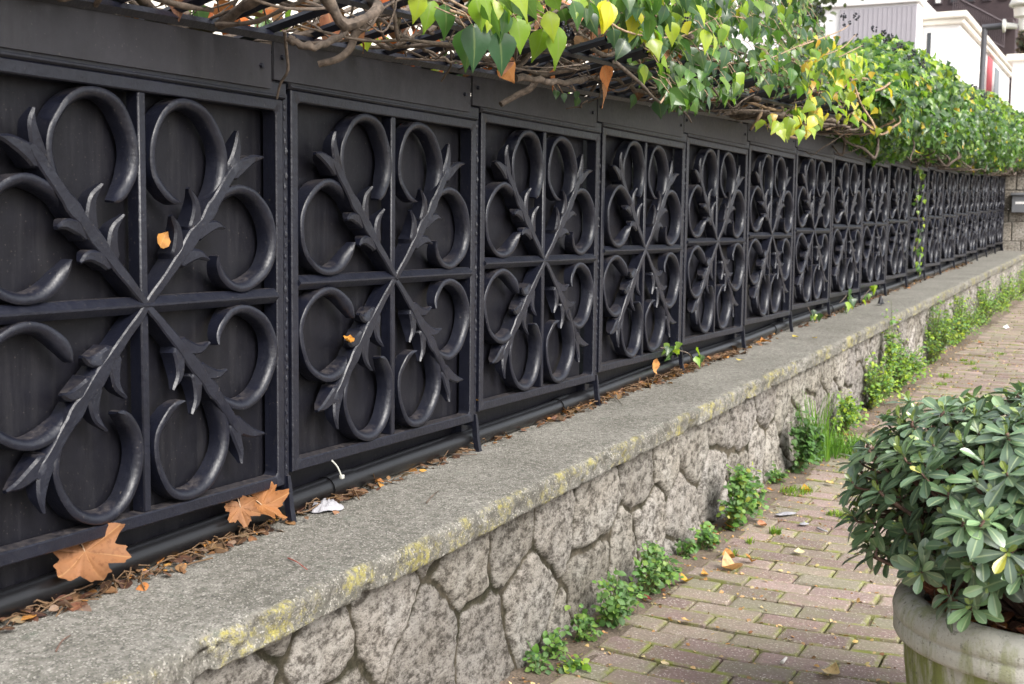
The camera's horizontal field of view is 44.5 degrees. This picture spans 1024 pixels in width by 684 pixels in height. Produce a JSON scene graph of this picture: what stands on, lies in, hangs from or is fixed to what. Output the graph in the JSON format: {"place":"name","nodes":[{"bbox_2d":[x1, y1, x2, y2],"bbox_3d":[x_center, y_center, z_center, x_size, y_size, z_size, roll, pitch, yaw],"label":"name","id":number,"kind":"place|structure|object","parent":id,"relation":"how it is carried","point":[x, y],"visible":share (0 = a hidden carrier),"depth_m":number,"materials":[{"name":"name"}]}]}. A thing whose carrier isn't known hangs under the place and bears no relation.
{"place":"outdoors","nodes":[
{"label":"outdoors","id":0,"kind":"place"},
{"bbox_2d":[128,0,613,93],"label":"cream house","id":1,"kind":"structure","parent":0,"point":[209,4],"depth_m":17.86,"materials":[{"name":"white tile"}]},
{"bbox_2d":[499,294,1023,683],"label":"soil strip","id":2,"kind":"object","parent":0,"point":[574,647],"visible":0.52,"depth_m":4.48,"materials":[{"name":"brown soil"}]},
{"bbox_2d":[522,641,557,674],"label":"weed clump","id":3,"kind":"object","parent":2,"relation":"on","point":[537,663],"visible":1,"depth_m":3.30,"materials":[{"name":"green plant"}]},
{"bbox_2d":[541,625,571,660],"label":"weed clump","id":4,"kind":"object","parent":2,"relation":"on","point":[559,644],"visible":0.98,"depth_m":3.40,"materials":[{"name":"green plant"}]},
{"bbox_2d":[564,603,605,641],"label":"weed clump","id":5,"kind":"object","parent":2,"relation":"on","point":[577,619],"visible":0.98,"depth_m":3.51,"materials":[{"name":"green plant"}]},
{"bbox_2d":[591,568,647,628],"bbox_3d":[0.320,0.747,3.666,0.132,0.181,0.227,3,6,27],"label":"weed clump","id":6,"kind":"object","parent":2,"relation":"on","point":[622,599],"visible":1,"depth_m":3.62,"materials":[{"name":"green plant"}]},
{"bbox_2d":[628,540,683,598],"bbox_3d":[0.459,0.715,3.909,0.144,0.175,0.250,3,6,27],"label":"weed clump","id":7,"kind":"object","parent":2,"relation":"on","point":[653,557],"visible":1,"depth_m":3.90,"materials":[{"name":"green plant"}]},
{"bbox_2d":[673,535,700,559],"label":"weed clump","id":8,"kind":"object","parent":2,"relation":"on","point":[686,550],"visible":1,"depth_m":4.33,"materials":[{"name":"green plant"}]},
{"bbox_2d":[689,521,726,550],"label":"weed clump","id":9,"kind":"object","parent":2,"relation":"on","point":[706,535],"visible":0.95,"depth_m":4.41,"materials":[{"name":"green plant"}]},
{"bbox_2d":[716,461,770,531],"bbox_3d":[0.886,0.574,4.701,0.179,0.266,0.280,3,6,27],"label":"weed clump","id":10,"kind":"object","parent":2,"relation":"on","point":[742,490],"visible":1,"depth_m":4.65,"materials":[{"name":"green plant"}]},
{"bbox_2d":[768,461,789,483],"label":"weed clump","id":11,"kind":"object","parent":2,"relation":"on","point":[775,473],"visible":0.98,"depth_m":5.43,"materials":[{"name":"green plant"}]},
{"bbox_2d":[787,409,825,472],"bbox_3d":[1.334,0.454,5.654,0.185,0.297,0.249,3,6,27],"label":"weed clump","id":12,"kind":"object","parent":2,"relation":"on","point":[807,447],"visible":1,"depth_m":5.62,"materials":[{"name":"green plant"}]},
{"bbox_2d":[791,388,846,462],"bbox_3d":[1.432,0.389,5.835,0.366,0.359,0.368,-1,6,-16],"label":"grass tuft","id":13,"kind":"object","parent":2,"relation":"on","point":[826,452],"visible":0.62,"depth_m":5.85,"materials":[{"name":"green plant"}]},
{"bbox_2d":[816,426,870,458],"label":"grass tuft","id":14,"kind":"object","parent":2,"relation":"on","point":[836,444],"visible":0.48,"depth_m":5.99,"materials":[{"name":"green plant"}]},
{"bbox_2d":[830,389,868,436],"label":"weed clump","id":15,"kind":"object","parent":2,"relation":"on","point":[849,412],"visible":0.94,"depth_m":6.46,"materials":[{"name":"green plant"}]},
{"bbox_2d":[863,352,902,409],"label":"weed clump","id":16,"kind":"object","parent":2,"relation":"on","point":[878,387],"visible":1,"depth_m":7.26,"materials":[{"name":"green plant"}]},
{"bbox_2d":[880,301,901,397],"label":"weed clump","id":17,"kind":"object","parent":2,"relation":"on","point":[891,349],"visible":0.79,"depth_m":7.62,"materials":[{"name":"green plant"}]},
{"bbox_2d":[892,333,933,390],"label":"weed clump","id":18,"kind":"object","parent":2,"relation":"on","point":[904,374],"visible":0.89,"depth_m":7.95,"materials":[{"name":"green plant"}]},
{"bbox_2d":[923,296,964,363],"bbox_3d":[3.213,-0.092,9.259,0.280,0.503,0.622,3,6,27],"label":"weed clump","id":19,"kind":"object","parent":2,"relation":"on","point":[940,341],"visible":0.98,"depth_m":9.22,"materials":[{"name":"green plant"}]},
{"bbox_2d":[951,293,989,344],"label":"weed clump","id":20,"kind":"object","parent":2,"relation":"on","point":[966,324],"visible":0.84,"depth_m":10.39,"materials":[{"name":"green plant"}]},
{"bbox_2d":[974,281,1012,325],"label":"weed clump","id":21,"kind":"object","parent":2,"relation":"on","point":[986,304],"visible":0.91,"depth_m":11.85,"materials":[{"name":"green plant"}]},
{"bbox_2d":[996,270,1023,307],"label":"weed clump","id":22,"kind":"object","parent":2,"relation":"on","point":[1010,294],"visible":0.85,"depth_m":13.42,"materials":[{"name":"green plant"}]},
{"bbox_2d":[1017,263,1023,293],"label":"weed clump","id":23,"kind":"object","parent":2,"relation":"on","point":[1022,281],"visible":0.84,"depth_m":15.35,"materials":[{"name":"green plant"}]},
{"bbox_2d":[551,300,1023,683],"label":"brick paving","id":24,"kind":"structure","parent":0,"point":[790,604],"depth_m":3.80,"materials":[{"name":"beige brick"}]},
{"bbox_2d":[556,654,590,673],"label":"weed clump","id":25,"kind":"object","parent":24,"relation":"on","point":[572,665],"visible":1,"depth_m":3.29,"materials":[{"name":"green plant"}]},
{"bbox_2d":[681,573,692,581],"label":"fallen leaf","id":26,"kind":"object","parent":24,"relation":"on","point":[685,579],"visible":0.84,"depth_m":4.04,"materials":[{"name":"yellow plant"}]},
{"bbox_2d":[722,548,734,557],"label":"fallen leaf","id":27,"kind":"object","parent":24,"relation":"on","point":[729,552],"visible":0.78,"depth_m":4.31,"materials":[{"name":"orange plant"}]},
{"bbox_2d":[722,551,743,569],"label":"fallen leaf","id":28,"kind":"object","parent":24,"relation":"on","point":[728,562],"visible":1,"depth_m":4.17,"materials":[{"name":"beige plant"}]},
{"bbox_2d":[743,537,755,543],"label":"moss tuft","id":29,"kind":"object","parent":24,"relation":"on","point":[749,540],"visible":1,"depth_m":4.49,"materials":[{"name":"green plant"}]},
{"bbox_2d":[758,519,766,525],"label":"fallen leaf","id":30,"kind":"object","parent":24,"relation":"on","point":[761,522],"visible":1,"depth_m":4.72,"materials":[{"name":"orange plant"}]},
{"bbox_2d":[509,339,1023,683],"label":"leaf crumbs","id":31,"kind":"object","parent":24,"relation":"on","point":[803,643],"visible":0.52,"depth_m":4.07,"materials":[{"name":"brown plant"}]},
{"bbox_2d":[769,525,781,534],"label":"moss tuft","id":32,"kind":"object","parent":24,"relation":"on","point":[773,530],"visible":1,"depth_m":4.63,"materials":[{"name":"green plant"}]},
{"bbox_2d":[775,511,795,514],"bbox_3d":[1.069,0.667,4.877,0.098,0.007,0.044,-2,6,-28],"label":"paper scrap","id":33,"kind":"object","parent":24,"relation":"on","point":[786,513],"visible":1,"depth_m":4.87,"materials":[{"name":"white paper"}]},
{"bbox_2d":[780,483,813,496],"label":"moss tuft","id":34,"kind":"object","parent":24,"relation":"on","point":[792,489],"visible":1,"depth_m":5.24,"materials":[{"name":"green plant"}]},
{"bbox_2d":[794,548,804,552],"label":"fallen leaf","id":35,"kind":"object","parent":24,"relation":"on","point":[798,550],"visible":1,"depth_m":4.36,"materials":[{"name":"beige plant"}]},
{"bbox_2d":[822,662,839,673],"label":"fallen leaf","id":36,"kind":"object","parent":24,"relation":"on","point":[833,668],"visible":1,"depth_m":3.27,"materials":[{"name":"beige plant"}]},
{"bbox_2d":[825,509,845,516],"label":"moss tuft","id":37,"kind":"object","parent":24,"relation":"on","point":[830,513],"visible":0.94,"depth_m":4.87,"materials":[{"name":"green plant"}]},
{"bbox_2d":[836,512,850,519],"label":"moss tuft","id":38,"kind":"object","parent":24,"relation":"on","point":[842,514],"visible":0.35,"depth_m":4.84,"materials":[{"name":"green plant"}]},
{"bbox_2d":[938,372,953,377],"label":"moss tuft","id":39,"kind":"object","parent":24,"relation":"on","point":[946,375],"visible":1,"depth_m":8.55,"materials":[{"name":"green plant"}]},
{"bbox_2d":[892,582,1023,683],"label":"planter","id":40,"kind":"object","parent":24,"relation":"on","point":[937,651],"visible":0.56,"depth_m":2.45,"materials":[{"name":"concrete"}]},
{"bbox_2d":[834,380,1023,632],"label":"shrub","id":41,"kind":"object","parent":40,"relation":"in","point":[953,475],"visible":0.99,"depth_m":2.44,"materials":[{"name":"green plant"}]},
{"bbox_2d":[926,598,957,604],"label":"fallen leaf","id":42,"kind":"object","parent":40,"relation":"on","point":[942,602],"visible":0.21,"depth_m":2.61,"materials":[{"name":"brown plant"}]},
{"bbox_2d":[924,585,1023,633],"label":"planter litter","id":43,"kind":"object","parent":40,"relation":"in","point":[1012,625],"visible":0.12,"depth_m":2.50,"materials":[{"name":"brown plant"}]},
{"bbox_2d":[923,580,954,595],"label":"fallen leaf","id":44,"kind":"object","parent":43,"relation":"on","point":[929,589],"visible":0.52,"depth_m":2.65,"materials":[{"name":"brown plant"}]},
{"bbox_2d":[930,596,974,617],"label":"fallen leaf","id":45,"kind":"object","parent":43,"relation":"on","point":[972,614],"visible":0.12,"depth_m":2.51,"materials":[{"name":"brown plant"}]},
{"bbox_2d":[987,618,1011,627],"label":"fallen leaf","id":46,"kind":"object","parent":43,"relation":"on","point":[999,623],"visible":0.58,"depth_m":2.44,"materials":[{"name":"brown plant"}]},
{"bbox_2d":[1015,626,1023,633],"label":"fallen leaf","id":47,"kind":"object","parent":40,"relation":"on","point":[1021,630],"visible":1,"depth_m":2.39,"materials":[{"name":"brown plant"}]},
{"bbox_2d":[714,394,980,667],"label":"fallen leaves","id":48,"kind":"object","parent":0,"point":[871,621],"visible":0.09,"depth_m":3.71,"materials":[{"name":"brown plant"}]},
{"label":"ground","id":49,"kind":"structure","parent":0,"visible":0},
{"bbox_2d":[0,251,1023,683],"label":"stone wall","id":50,"kind":"structure","parent":49,"relation":"on","point":[490,561],"depth_m":3.20,"materials":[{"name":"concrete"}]},
{"bbox_2d":[55,635,70,651],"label":"twig","id":51,"kind":"object","parent":50,"relation":"on","point":[57,648],"visible":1,"depth_m":2.10,"materials":[{"name":"beige wood"}]},
{"bbox_2d":[0,0,296,589],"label":"fence panel","id":52,"kind":"object","parent":50,"relation":"on","point":[144,395],"visible":0.99,"depth_m":2.43,"materials":[{"name":"black metal"}]},
{"bbox_2d":[53,523,130,581],"bbox_3d":[-0.791,0.388,2.334,0.156,0.058,0.154,-14,55,-35],"label":"fallen leaf","id":53,"kind":"object","parent":52,"relation":"on","point":[90,561],"visible":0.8,"depth_m":2.34,"materials":[{"name":"orange plant"}]},
{"bbox_2d":[157,231,170,248],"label":"fallen leaf","id":54,"kind":"object","parent":52,"relation":"attached to","point":[163,240],"visible":1,"depth_m":2.48,"materials":[{"name":"orange plant"}]},
{"bbox_2d":[248,481,288,518],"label":"fallen leaf","id":55,"kind":"object","parent":50,"relation":"on","point":[271,500],"visible":0.91,"depth_m":2.81,"materials":[{"name":"orange plant"}]},
{"bbox_2d":[307,498,343,512],"bbox_3d":[-0.447,0.387,2.986,0.092,0.029,0.048,-2,6,-28],"label":"plastic scrap","id":56,"kind":"object","parent":50,"relation":"on","point":[329,504],"visible":0.98,"depth_m":2.98,"materials":[{"name":"white plastic"}]},
{"bbox_2d":[272,41,481,488],"bbox_3d":[-0.341,-0.175,3.230,0.097,1.082,0.978,3,6,27],"label":"fence panel","id":57,"kind":"object","parent":50,"relation":"on","point":[382,173],"visible":0.98,"depth_m":3.19,"materials":[{"name":"black paint"}]},
{"bbox_2d":[331,460,344,478],"bbox_3d":[-0.421,0.308,3.021,0.012,0.050,0.037,5,7,39],"label":"cable tie","id":58,"kind":"object","parent":57,"relation":"hanging from","point":[341,476],"visible":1,"depth_m":3.03,"materials":[{"name":"plastic"}]},
{"bbox_2d":[344,335,354,341],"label":"fallen leaf","id":59,"kind":"object","parent":57,"relation":"on","point":[349,338],"visible":1,"depth_m":3.05,"materials":[{"name":"orange plant"}]},
{"bbox_2d":[449,453,476,454],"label":"twig","id":60,"kind":"object","parent":50,"relation":"on","point":[461,454],"visible":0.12,"depth_m":3.62,"materials":[{"name":"brown wood"}]},
{"bbox_2d":[0,262,972,630],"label":"leaf litter","id":61,"kind":"object","parent":50,"relation":"on","point":[74,602],"visible":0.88,"depth_m":2.72,"materials":[{"name":"brown plant"}]},
{"bbox_2d":[224,495,260,527],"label":"fallen leaf","id":62,"kind":"object","parent":61,"relation":"on","point":[243,510],"visible":1,"depth_m":2.73,"materials":[{"name":"orange plant"}]},
{"bbox_2d":[653,358,659,373],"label":"fallen leaf","id":63,"kind":"object","parent":61,"relation":"on","point":[656,363],"visible":1,"depth_m":4.96,"materials":[{"name":"orange plant"}]},
{"bbox_2d":[0,246,999,621],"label":"drain pipe","id":64,"kind":"object","parent":50,"relation":"on","point":[52,584],"visible":0.81,"depth_m":3.23,"materials":[{"name":"black metal"}]},
{"bbox_2d":[467,76,600,428],"bbox_3d":[0.069,-0.270,4.027,0.097,1.082,0.978,3,6,27],"label":"fence panel","id":65,"kind":"object","parent":50,"relation":"on","point":[539,182],"visible":0.98,"depth_m":4.00,"materials":[{"name":"black paint"}]},
{"bbox_2d":[589,98,686,386],"bbox_3d":[0.479,-0.365,4.822,0.099,1.082,0.978,3,6,27],"label":"fence panel","id":66,"kind":"object","parent":50,"relation":"on","point":[641,212],"visible":0.96,"depth_m":4.80,"materials":[{"name":"black paint"}]},
{"bbox_2d":[35,0,870,134],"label":"branches","id":67,"kind":"object","parent":66,"relation":"on","point":[273,33],"visible":0.27,"depth_m":3.21,"materials":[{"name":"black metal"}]},
{"bbox_2d":[57,0,881,135],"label":"ivy plant","id":68,"kind":"object","parent":67,"relation":"attached to","point":[352,31],"visible":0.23,"depth_m":3.14,"materials":[{"name":"brown plant"}]},
{"bbox_2d":[408,0,863,118],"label":"ivy plant","id":69,"kind":"object","parent":67,"relation":"attached to","point":[653,21],"visible":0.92,"depth_m":3.97,"materials":[{"name":"green plant"}]},
{"bbox_2d":[660,342,704,367],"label":"ivy shoot","id":70,"kind":"object","parent":50,"relation":"on","point":[669,349],"visible":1,"depth_m":5.05,"materials":[{"name":"green plant"}]},
{"bbox_2d":[674,112,748,356],"bbox_3d":[0.887,-0.460,5.619,0.097,1.082,0.978,3,6,27],"label":"fence panel","id":71,"kind":"object","parent":50,"relation":"on","point":[715,199],"visible":0.97,"depth_m":5.61,"materials":[{"name":"black paint"}]},
{"bbox_2d":[737,123,796,336],"bbox_3d":[1.296,-0.555,6.416,0.097,1.082,0.978,3,6,27],"label":"fence panel","id":72,"kind":"object","parent":50,"relation":"on","point":[771,175],"visible":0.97,"depth_m":6.40,"materials":[{"name":"black paint"}]},
{"bbox_2d":[785,134,833,318],"bbox_3d":[1.706,-0.650,7.212,0.097,1.082,0.978,3,6,27],"label":"fence panel","id":73,"kind":"object","parent":50,"relation":"on","point":[812,220],"visible":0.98,"depth_m":7.20,"materials":[{"name":"black paint"}]},
{"bbox_2d":[808,308,822,321],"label":"ivy shoot","id":74,"kind":"object","parent":50,"relation":"on","point":[815,316],"visible":1,"depth_m":7.12,"materials":[{"name":"green plant"}]},
{"bbox_2d":[823,138,864,306],"bbox_3d":[2.115,-0.745,8.008,0.097,1.082,0.978,3,6,27],"label":"fence panel","id":75,"kind":"object","parent":50,"relation":"on","point":[846,218],"visible":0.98,"depth_m":8.00,"materials":[{"name":"black paint"}]},
{"bbox_2d":[839,289,856,313],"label":"ivy shoot","id":76,"kind":"object","parent":50,"relation":"on","point":[851,302],"visible":1,"depth_m":7.91,"materials":[{"name":"green plant"}]},
{"bbox_2d":[860,285,877,304],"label":"ivy shoot","id":77,"kind":"object","parent":50,"relation":"on","point":[873,288],"visible":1,"depth_m":8.51,"materials":[{"name":"green plant"}]},
{"bbox_2d":[854,156,889,295],"bbox_3d":[2.524,-0.840,8.805,0.098,1.082,0.978,3,6,27],"label":"fence panel","id":78,"kind":"object","parent":50,"relation":"on","point":[874,224],"visible":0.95,"depth_m":8.81,"materials":[{"name":"black paint"}]},
{"bbox_2d":[765,5,1023,176],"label":"ivy hedge","id":79,"kind":"object","parent":78,"relation":"on","point":[941,109],"visible":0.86,"depth_m":8.64,"materials":[{"name":"green plant"}]},
{"bbox_2d":[877,296,884,304],"bbox_3d":[2.491,-0.282,8.435,0.055,0.061,0.047,-2,6,-28],"label":"dark lump","id":80,"kind":"object","parent":50,"relation":"on","point":[880,301],"visible":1,"depth_m":8.42,"materials":[{"name":"grey stone"}]},
{"bbox_2d":[880,159,910,286],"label":"fence panel","id":81,"kind":"object","parent":50,"relation":"on","point":[897,220],"visible":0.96,"depth_m":9.61,"materials":[{"name":"black paint"}]},
{"bbox_2d":[902,159,928,280],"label":"fence panel","id":82,"kind":"object","parent":50,"relation":"on","point":[913,227],"visible":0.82,"depth_m":10.36,"materials":[{"name":"black paint"}]},
{"bbox_2d":[821,130,957,146],"bbox_3d":[4.097,-1.752,11.770,0.532,0.428,10.293,3,6,27],"label":"steel grille","id":83,"kind":"object","parent":82,"relation":"on","point":[828,135],"visible":0.02,"depth_m":7.36,"materials":[{"name":"black metal"}]},
{"bbox_2d":[746,34,902,144],"bbox_3d":[1.652,-1.294,6.635,0.709,0.709,3.991,3,6,27],"label":"ivy plant","id":84,"kind":"object","parent":83,"relation":"attached to","point":[836,76],"visible":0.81,"depth_m":5.78,"materials":[{"name":"green plant"}]},
{"bbox_2d":[912,164,925,276],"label":"ivy shoot","id":85,"kind":"object","parent":82,"relation":"attached to","point":[918,197],"visible":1,"depth_m":10.19,"materials":[{"name":"green plant"}]},
{"bbox_2d":[920,162,943,274],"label":"fence panel","id":86,"kind":"object","parent":50,"relation":"on","point":[934,217],"visible":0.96,"depth_m":11.19,"materials":[{"name":"black paint"}]},
{"bbox_2d":[936,162,957,268],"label":"fence panel","id":87,"kind":"object","parent":50,"relation":"on","point":[950,183],"visible":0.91,"depth_m":12.00,"materials":[{"name":"black paint"}]},
{"bbox_2d":[954,171,969,264],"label":"fence panel","id":88,"kind":"object","parent":50,"relation":"on","point":[961,227],"visible":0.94,"depth_m":12.79,"materials":[{"name":"black paint"}]},
{"bbox_2d":[962,173,979,260],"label":"fence panel","id":89,"kind":"object","parent":50,"relation":"on","point":[973,211],"visible":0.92,"depth_m":13.58,"materials":[{"name":"black paint"}]},
{"bbox_2d":[973,173,989,256],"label":"fence panel","id":90,"kind":"object","parent":50,"relation":"on","point":[983,213],"visible":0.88,"depth_m":14.38,"materials":[{"name":"black paint"}]},
{"bbox_2d":[986,173,997,253],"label":"fence panel","id":91,"kind":"object","parent":50,"relation":"on","point":[992,205],"visible":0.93,"depth_m":15.17,"materials":[{"name":"black paint"}]},
{"bbox_2d":[995,175,1005,250],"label":"fence panel","id":92,"kind":"object","parent":50,"relation":"on","point":[1000,212],"visible":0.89,"depth_m":15.97,"materials":[{"name":"black paint"}]},
{"bbox_2d":[565,0,848,162],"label":"white building","id":93,"kind":"structure","parent":49,"relation":"on","point":[569,1],"depth_m":64.97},
{"bbox_2d":[697,0,935,65],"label":"apartment block","id":94,"kind":"structure","parent":49,"relation":"on","point":[902,20],"depth_m":56.15,"materials":[{"name":"white paint"}]},
{"bbox_2d":[922,0,1011,100],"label":"house","id":95,"kind":"structure","parent":49,"relation":"on","point":[953,38],"depth_m":57.26,"materials":[{"name":"white paint"}]},
{"bbox_2d":[923,29,934,59],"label":"window","id":96,"kind":"structure","parent":95,"relation":"in","point":[929,35],"depth_m":56.55,"materials":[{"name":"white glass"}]},
{"bbox_2d":[992,63,999,94],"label":"window","id":97,"kind":"structure","parent":95,"relation":"in","point":[996,70],"depth_m":68.23,"materials":[{"name":"white glass"}]},
{"bbox_2d":[926,0,1018,105],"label":"dark building","id":98,"kind":"structure","parent":49,"relation":"on","point":[981,12],"depth_m":78.85,"materials":[{"name":"metal"}]},
{"bbox_2d":[934,0,942,4],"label":"window","id":99,"kind":"structure","parent":98,"relation":"in","point":[936,2],"depth_m":80.39,"materials":[{"name":"metal"}]},
{"bbox_2d":[989,137,1023,250],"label":"stone pillar","id":100,"kind":"structure","parent":49,"relation":"on","point":[1013,232],"depth_m":16.42,"materials":[{"name":"stone"}]},
{"bbox_2d":[1011,193,1023,212],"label":"letter box","id":101,"kind":"object","parent":100,"relation":"attached to","point":[1017,206],"visible":1,"depth_m":16.28,"materials":[{"name":"grey metal"}]},
{"bbox_2d":[1006,30,1023,111],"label":"house","id":102,"kind":"structure","parent":49,"relation":"on","point":[1015,62],"depth_m":63.23,"materials":[{"name":"white paint"}]},
{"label":"garden ground","id":103,"kind":"structure","parent":0,"visible":0},
{"bbox_2d":[774,0,863,63],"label":"evergreen tree","id":104,"kind":"object","parent":103,"relation":"on","point":[822,17],"visible":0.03,"depth_m":23.73,"materials":[{"name":"green plant"}]},
{"bbox_2d":[978,0,1023,89],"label":"street lamp","id":105,"kind":"object","parent":103,"relation":"on","point":[1017,6],"visible":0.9,"depth_m":16.02,"materials":[{"name":"grey metal"}]}
]}

